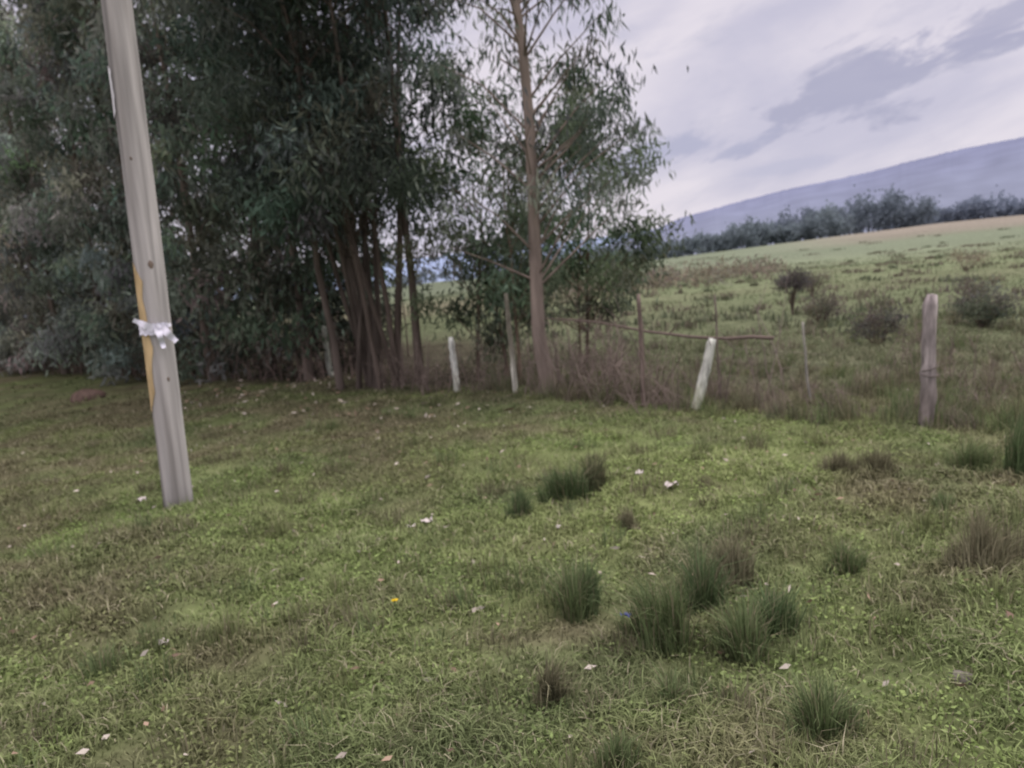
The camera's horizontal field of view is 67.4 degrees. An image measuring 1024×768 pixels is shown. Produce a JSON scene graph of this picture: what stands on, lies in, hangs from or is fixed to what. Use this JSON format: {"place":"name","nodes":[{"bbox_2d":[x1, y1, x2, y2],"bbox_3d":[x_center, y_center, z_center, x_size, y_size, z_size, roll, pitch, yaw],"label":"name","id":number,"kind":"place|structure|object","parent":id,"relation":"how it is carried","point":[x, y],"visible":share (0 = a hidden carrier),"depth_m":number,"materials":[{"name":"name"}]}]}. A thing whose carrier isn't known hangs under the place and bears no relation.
{"place":"outdoors","nodes":[
{"label":"outdoors","id":0,"kind":"place"},
{"bbox_2d":[24,229,653,316],"bbox_3d":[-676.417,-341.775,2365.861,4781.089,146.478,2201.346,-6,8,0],"label":"hill","id":1,"kind":"structure","parent":0,"point":[433,264],"depth_m":3059.29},
{"bbox_2d":[0,215,1023,767],"bbox_3d":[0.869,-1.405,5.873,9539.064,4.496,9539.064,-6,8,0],"label":"ground","id":2,"kind":"structure","parent":0,"point":[954,235],"depth_m":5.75,"materials":[{"name":"green plant"}]},
{"bbox_2d":[0,246,18,336],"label":"eucalyptus tree","id":3,"kind":"object","parent":2,"relation":"on","point":[6,312],"visible":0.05,"depth_m":27.04,"materials":[{"name":"green plant"}]},
{"bbox_2d":[0,104,46,340],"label":"eucalyptus tree","id":4,"kind":"object","parent":2,"relation":"on","point":[2,129],"visible":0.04,"depth_m":24.91,"materials":[{"name":"green plant"}]},
{"bbox_2d":[0,31,95,311],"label":"eucalyptus tree","id":5,"kind":"object","parent":2,"relation":"on","point":[44,171],"depth_m":26.56,"materials":[{"name":"green plant"}]},
{"bbox_2d":[0,0,97,376],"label":"eucalyptus tree","id":6,"kind":"object","parent":2,"relation":"on","point":[16,340],"visible":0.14,"depth_m":22.66,"materials":[{"name":"green plant"}]},
{"bbox_2d":[0,10,109,376],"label":"eucalyptus tree","id":7,"kind":"object","parent":2,"relation":"on","point":[11,165],"visible":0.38,"depth_m":20.57,"materials":[{"name":"green plant"}]},
{"bbox_2d":[3,0,118,298],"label":"eucalyptus tree","id":8,"kind":"object","parent":2,"relation":"on","point":[45,166],"visible":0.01,"depth_m":23.32,"materials":[{"name":"green plant"}]},
{"bbox_2d":[0,0,134,376],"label":"eucalyptus tree","id":9,"kind":"object","parent":2,"relation":"on","point":[26,108],"visible":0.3,"depth_m":19.02,"materials":[{"name":"green plant"}]},
{"bbox_2d":[70,389,107,402],"bbox_3d":[-8.049,0.315,14.708,0.708,0.474,0.631,-6,8,0],"label":"soil mound","id":10,"kind":"object","parent":2,"relation":"on","point":[89,394],"visible":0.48,"depth_m":14.46,"materials":[{"name":"soil"}]},
{"bbox_2d":[0,0,198,375],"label":"eucalyptus tree","id":11,"kind":"object","parent":2,"relation":"on","point":[59,63],"visible":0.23,"depth_m":17.72,"materials":[{"name":"green plant"}]},
{"bbox_2d":[43,16,187,303],"bbox_3d":[-10.758,-5.991,22.028,3.777,11.029,3.803,-4,8,13],"label":"eucalyptus tree","id":12,"kind":"object","parent":2,"relation":"on","point":[154,73],"visible":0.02,"depth_m":21.53,"materials":[{"name":"green plant"}]},
{"bbox_2d":[22,0,224,386],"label":"eucalyptus tree","id":13,"kind":"object","parent":2,"relation":"on","point":[109,222],"visible":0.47,"depth_m":16.72,"materials":[{"name":"green plant"}]},
{"bbox_2d":[101,0,193,508],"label":"utility pole","id":14,"kind":"object","parent":2,"relation":"on","point":[159,338],"visible":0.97,"depth_m":5.94,"materials":[{"name":"grey wood"}]},
{"bbox_2d":[60,0,279,386],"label":"eucalyptus tree","id":15,"kind":"object","parent":2,"relation":"on","point":[168,150],"visible":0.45,"depth_m":15.48,"materials":[{"name":"green plant"}]},
{"bbox_2d":[137,0,248,349],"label":"eucalyptus tree","id":16,"kind":"object","parent":2,"relation":"on","point":[154,47],"visible":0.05,"depth_m":19.55,"materials":[{"name":"green plant"}]},
{"bbox_2d":[0,304,413,384],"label":"dead undergrowth","id":17,"kind":"object","parent":2,"relation":"on","point":[236,358],"visible":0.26,"depth_m":15.10,"materials":[{"name":"brown plant"}]},
{"bbox_2d":[106,0,327,384],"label":"eucalyptus tree","id":18,"kind":"object","parent":2,"relation":"on","point":[215,258],"visible":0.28,"depth_m":14.94,"materials":[{"name":"green plant"}]},
{"bbox_2d":[0,240,435,383],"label":"undergrowth shrubs","id":19,"kind":"object","parent":2,"relation":"on","point":[295,353],"visible":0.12,"depth_m":15.85,"materials":[{"name":"green plant"}]},
{"bbox_2d":[157,2,309,359],"bbox_3d":[-6.287,-6.584,18.647,4.463,12.365,3.412,-9,9,-24],"label":"eucalyptus tree","id":20,"kind":"object","parent":2,"relation":"on","point":[233,225],"visible":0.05,"depth_m":18.30,"materials":[{"name":"green plant"}]},
{"bbox_2d":[177,0,388,381],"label":"eucalyptus tree","id":21,"kind":"object","parent":2,"relation":"on","point":[296,268],"visible":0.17,"depth_m":13.98,"materials":[{"name":"green plant"}]},
{"bbox_2d":[321,326,333,376],"bbox_3d":[-3.432,-0.554,14.320,0.141,1.077,0.113,-6,8,0],"label":"fence post","id":22,"kind":"object","parent":2,"relation":"on","point":[327,354],"visible":0.75,"depth_m":14.28,"materials":[{"name":"grey wood"}]},
{"bbox_2d":[138,0,519,390],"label":"eucalyptus tree","id":23,"kind":"object","parent":2,"relation":"on","point":[391,181],"visible":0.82,"depth_m":11.30,"materials":[{"name":"green plant"}]},
{"bbox_2d":[184,0,482,389],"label":"eucalyptus tree","id":24,"kind":"object","parent":2,"relation":"on","point":[395,334],"visible":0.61,"depth_m":11.50,"materials":[{"name":"green plant"}]},
{"bbox_2d":[263,0,419,369],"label":"eucalyptus tree","id":25,"kind":"object","parent":2,"relation":"on","point":[383,255],"visible":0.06,"depth_m":15.09,"materials":[{"name":"green plant"}]},
{"bbox_2d":[420,514,432,521],"bbox_3d":[-0.594,0.933,5.321,0.086,0.062,0.069,-6,8,0],"label":"paper scrap","id":26,"kind":"object","parent":2,"relation":"on","point":[426,520],"visible":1,"depth_m":5.32,"materials":[{"name":"white paper"}]},
{"bbox_2d":[448,337,459,391],"bbox_3d":[-0.808,-0.213,10.865,0.114,0.909,0.108,-6,8,0],"label":"fence post","id":27,"kind":"object","parent":2,"relation":"on","point":[454,368],"visible":0.74,"depth_m":10.82,"materials":[{"name":"white wood"}]},
{"bbox_2d":[381,68,595,380],"bbox_3d":[-0.365,-2.405,12.053,3.284,4.905,3.499,-6,8,0],"label":"eucalyptus tree","id":28,"kind":"object","parent":2,"relation":"on","point":[479,315],"visible":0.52,"depth_m":11.89,"materials":[{"name":"green plant"}]},
{"bbox_2d":[0,307,1016,760],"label":"fallen leaves","id":29,"kind":"object","parent":2,"relation":"on","point":[474,609],"depth_m":6.13,"materials":[{"name":"plant"}]},
{"bbox_2d":[443,153,578,383],"bbox_3d":[0.173,-1.552,10.766,1.760,3.417,1.861,3,11,45],"label":"eucalyptus tree","id":30,"kind":"object","parent":2,"relation":"on","point":[515,215],"visible":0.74,"depth_m":10.66,"materials":[{"name":"green plant"}]},
{"bbox_2d":[504,293,517,393],"bbox_3d":[-0.011,-0.483,10.335,0.082,1.476,0.083,-6,8,0],"label":"fence post","id":31,"kind":"object","parent":2,"relation":"on","point":[511,347],"visible":0.88,"depth_m":10.30,"materials":[{"name":"grey wood"}]},
{"bbox_2d":[497,481,543,518],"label":"grass tussock","id":32,"kind":"object","parent":2,"relation":"on","point":[520,505],"depth_m":5.13,"materials":[{"name":"green plant"}]},
{"bbox_2d":[406,0,688,394],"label":"eucalyptus tree","id":33,"kind":"object","parent":2,"relation":"on","point":[528,145],"visible":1,"depth_m":9.66,"materials":[{"name":"green plant"}]},
{"bbox_2d":[512,648,594,711],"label":"grass tussock","id":34,"kind":"object","parent":2,"relation":"on","point":[551,686],"depth_m":2.87,"materials":[{"name":"plant"}]},
{"bbox_2d":[530,460,595,507],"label":"grass tussock","id":35,"kind":"object","parent":2,"relation":"on","point":[556,491],"depth_m":5.29,"materials":[{"name":"green plant"}]},
{"bbox_2d":[528,549,603,624],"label":"grass tussock","id":36,"kind":"object","parent":2,"relation":"on","point":[572,595],"depth_m":3.62,"materials":[{"name":"green plant"}]},
{"bbox_2d":[548,455,601,501],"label":"grass tussock","id":37,"kind":"object","parent":2,"relation":"on","point":[580,491],"depth_m":5.30,"materials":[{"name":"green plant"}]},
{"bbox_2d":[556,552,615,619],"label":"grass tussock","id":38,"kind":"object","parent":2,"relation":"on","point":[596,591],"depth_m":3.67,"materials":[{"name":"green plant"}]},
{"bbox_2d":[565,446,613,494],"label":"grass tussock","id":39,"kind":"object","parent":2,"relation":"on","point":[599,479],"depth_m":5.46,"materials":[{"name":"green plant"}]},
{"bbox_2d":[488,61,700,360],"bbox_3d":[1.205,-2.594,12.276,3.404,4.802,3.765,-6,8,0],"label":"eucalyptus tree","id":40,"kind":"object","parent":2,"relation":"on","point":[643,239],"visible":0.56,"depth_m":11.78,"materials":[{"name":"green plant"}]},
{"bbox_2d":[541,243,654,306],"bbox_3d":[2.555,-3.943,27.763,4.932,2.733,4.207,-6,8,0],"label":"shrub","id":41,"kind":"object","parent":2,"relation":"on","point":[596,263],"visible":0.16,"depth_m":27.60,"materials":[{"name":"green plant"}]},
{"bbox_2d":[575,721,654,767],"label":"grass tussock","id":42,"kind":"object","parent":2,"relation":"on","point":[616,743],"depth_m":2.49,"materials":[{"name":"green plant"}]},
{"bbox_2d":[222,183,1023,302],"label":"distant tree belt","id":43,"kind":"object","parent":2,"relation":"on","point":[888,213],"visible":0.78,"depth_m":238.89,"materials":[{"name":"green plant"}]},
{"bbox_2d":[608,504,639,532],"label":"grass tussock","id":44,"kind":"object","parent":2,"relation":"on","point":[628,520],"depth_m":4.63,"materials":[{"name":"plant"}]},
{"bbox_2d":[589,568,692,643],"bbox_3d":[0.559,0.966,3.384,0.503,0.368,0.491,-6,8,0],"label":"grass tussock","id":45,"kind":"object","parent":2,"relation":"on","point":[631,618],"depth_m":3.36,"materials":[{"name":"green plant"}]},
{"bbox_2d":[637,294,645,406],"bbox_3d":[1.436,-0.309,8.521,0.083,1.373,0.062,-6,8,0],"label":"fence post","id":46,"kind":"object","parent":2,"relation":"on","point":[640,325],"visible":0.8,"depth_m":8.48,"materials":[{"name":"wood"}]},
{"bbox_2d":[582,552,710,659],"bbox_3d":[0.574,0.909,3.199,0.540,0.523,0.577,-13,11,-43],"label":"grass tussock","id":47,"kind":"object","parent":2,"relation":"on","point":[658,629],"depth_m":3.19,"materials":[{"name":"green plant"}]},
{"bbox_2d":[644,662,694,710],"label":"grass tussock","id":48,"kind":"object","parent":2,"relation":"on","point":[667,690],"depth_m":2.83,"materials":[{"name":"green plant"}]},
{"bbox_2d":[665,481,678,487],"bbox_3d":[1.072,0.676,5.158,0.096,0.041,0.064,-6,8,0],"label":"paper scrap","id":49,"kind":"object","parent":2,"relation":"on","point":[667,483],"visible":0.9,"depth_m":5.17,"materials":[{"name":"white paper"}]},
{"bbox_2d":[553,253,791,297],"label":"field scrub","id":50,"kind":"object","parent":2,"relation":"on","point":[737,269],"visible":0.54,"depth_m":41.66,"materials":[{"name":"green plant"}]},
{"bbox_2d":[521,272,825,404],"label":"dead saplings","id":51,"kind":"object","parent":2,"relation":"on","point":[769,375],"visible":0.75,"depth_m":9.56,"materials":[{"name":"brown plant"}]},
{"bbox_2d":[362,291,1023,419],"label":"dry brush","id":52,"kind":"object","parent":2,"relation":"on","point":[613,366],"visible":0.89,"depth_m":9.28,"materials":[{"name":"brown plant"}]},
{"bbox_2d":[691,338,715,410],"bbox_3d":[2.018,-0.033,8.156,0.380,0.894,0.116,-7,8,-12],"label":"fence post","id":53,"kind":"object","parent":2,"relation":"on","point":[702,381],"visible":0.76,"depth_m":8.12,"materials":[{"name":"white wood"}]},
{"bbox_2d":[647,528,761,617],"bbox_3d":[0.871,0.853,3.567,0.586,0.415,0.560,-6,8,0],"label":"grass tussock","id":54,"kind":"object","parent":2,"relation":"on","point":[707,587],"depth_m":3.50,"materials":[{"name":"green plant"}]},
{"bbox_2d":[714,294,719,398],"bbox_3d":[2.238,-0.313,8.370,0.048,1.322,0.026,-6,8,0],"label":"fence post","id":55,"kind":"object","parent":2,"relation":"on","point":[717,341],"visible":0.74,"depth_m":8.34,"materials":[{"name":"wood"}]},
{"bbox_2d":[685,522,777,593],"bbox_3d":[1.067,0.817,3.804,0.529,0.345,0.440,-6,8,0],"label":"grass tussock","id":56,"kind":"object","parent":2,"relation":"on","point":[732,557],"depth_m":3.70,"materials":[{"name":"green plant"}]},
{"bbox_2d":[459,228,1023,432],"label":"field weeds","id":57,"kind":"object","parent":2,"relation":"on","point":[910,404],"visible":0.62,"depth_m":9.59,"materials":[{"name":"green plant"}]},
{"bbox_2d":[697,580,793,669],"bbox_3d":[0.966,0.972,3.168,0.481,0.345,0.473,-6,8,0],"label":"grass tussock","id":58,"kind":"object","parent":2,"relation":"on","point":[743,636],"depth_m":3.14,"materials":[{"name":"green plant"}]},
{"bbox_2d":[739,575,829,642],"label":"grass tussock","id":59,"kind":"object","parent":2,"relation":"on","point":[777,611],"depth_m":3.26,"materials":[{"name":"green plant"}]},
{"bbox_2d":[770,266,817,314],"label":"shrub","id":60,"kind":"object","parent":2,"relation":"on","point":[795,282],"visible":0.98,"depth_m":18.35,"materials":[{"name":"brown plant"}]},
{"bbox_2d":[802,322,811,399],"bbox_3d":[3.020,-0.155,7.847,0.082,0.972,0.033,-6,8,0],"label":"fence post","id":61,"kind":"object","parent":2,"relation":"on","point":[805,356],"visible":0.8,"depth_m":7.83,"materials":[{"name":"grey wood"}]},
{"bbox_2d":[796,268,833,296],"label":"shrub","id":62,"kind":"object","parent":2,"relation":"on","point":[818,283],"visible":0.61,"depth_m":23.93,"materials":[{"name":"green plant"}]},
{"bbox_2d":[754,657,886,755],"bbox_3d":[1.021,1.048,2.455,0.549,0.339,0.458,-1,9,29],"label":"grass tussock","id":63,"kind":"object","parent":2,"relation":"on","point":[818,723],"depth_m":2.50,"materials":[{"name":"green plant"}]},
{"bbox_2d":[797,285,853,323],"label":"shrub","id":64,"kind":"object","parent":2,"relation":"on","point":[826,304],"visible":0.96,"depth_m":15.07,"materials":[{"name":"green plant"}]},
{"bbox_2d":[782,670,883,738],"bbox_3d":[1.094,1.091,2.600,0.337,0.211,0.293,-6,8,0],"label":"grass tussock","id":65,"kind":"object","parent":2,"relation":"on","point":[846,713],"depth_m":2.58,"materials":[{"name":"green plant"}]},
{"bbox_2d":[813,444,862,474],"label":"grass tussock","id":66,"kind":"object","parent":2,"relation":"on","point":[839,462],"depth_m":5.34,"materials":[{"name":"green plant"}]},
{"bbox_2d":[820,533,871,576],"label":"grass tussock","id":67,"kind":"object","parent":2,"relation":"on","point":[848,561],"depth_m":3.70,"materials":[{"name":"green plant"}]},
{"bbox_2d":[832,301,910,345],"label":"shrub","id":68,"kind":"object","parent":2,"relation":"on","point":[875,323],"visible":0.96,"depth_m":11.55,"materials":[{"name":"green plant"}]},
{"bbox_2d":[847,443,904,479],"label":"grass tussock","id":69,"kind":"object","parent":2,"relation":"on","point":[876,461],"depth_m":5.19,"materials":[{"name":"green plant"}]},
{"bbox_2d":[918,294,937,427],"bbox_3d":[3.458,-0.136,6.393,0.190,1.220,0.130,-6,8,0],"label":"fence post","id":70,"kind":"object","parent":2,"relation":"on","point":[928,394],"visible":0.84,"depth_m":6.34,"materials":[{"name":"grey wood"}]},
{"bbox_2d":[919,365,938,376],"bbox_3d":[3.472,-0.111,6.395,0.148,0.089,0.145,-6,8,0],"label":"wire binding","id":71,"kind":"object","parent":70,"relation":"attached to","point":[929,369],"visible":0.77,"depth_m":6.34,"materials":[{"name":"grey metal"}]},
{"bbox_2d":[924,489,958,515],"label":"grass tussock","id":72,"kind":"object","parent":2,"relation":"on","point":[943,498],"depth_m":4.33,"materials":[{"name":"green plant"}]},
{"bbox_2d":[948,670,976,685],"bbox_3d":[1.656,1.087,2.826,0.091,0.065,0.084,-6,8,0],"label":"stone","id":73,"kind":"object","parent":2,"relation":"on","point":[962,680],"visible":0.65,"depth_m":2.80,"materials":[{"name":"grey stone"}]},
{"bbox_2d":[928,433,1004,473],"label":"grass tussock","id":74,"kind":"object","parent":2,"relation":"on","point":[972,455],"depth_m":5.07,"materials":[{"name":"green plant"}]},
{"bbox_2d":[943,245,995,270],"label":"shrub","id":75,"kind":"object","parent":2,"relation":"on","point":[967,261],"visible":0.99,"depth_m":29.71,"materials":[{"name":"green plant"}]},
{"bbox_2d":[941,271,1008,302],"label":"shrub","id":76,"kind":"object","parent":2,"relation":"on","point":[969,283],"visible":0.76,"depth_m":16.14,"materials":[{"name":"green plant"}]},
{"bbox_2d":[930,498,1023,575],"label":"grass tussock","id":77,"kind":"object","parent":2,"relation":"on","point":[981,542],"depth_m":3.56,"materials":[{"name":"plant"}]},
{"bbox_2d":[942,280,1023,328],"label":"shrub","id":78,"kind":"object","parent":2,"relation":"on","point":[984,311],"visible":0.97,"depth_m":12.54,"materials":[{"name":"green plant"}]},
{"bbox_2d":[988,400,1023,478],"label":"grass tussock","id":79,"kind":"object","parent":2,"relation":"on","point":[1016,445],"depth_m":4.73,"materials":[{"name":"green plant"}]},
{"bbox_2d":[1,0,1023,290],"label":"sky","id":80,"kind":"structure","parent":0,"point":[773,96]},
{"bbox_2d":[564,137,1023,262],"bbox_3d":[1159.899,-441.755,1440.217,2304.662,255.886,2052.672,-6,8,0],"label":"hill","id":81,"kind":"structure","parent":0,"point":[954,176],"depth_m":1771.67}
]}

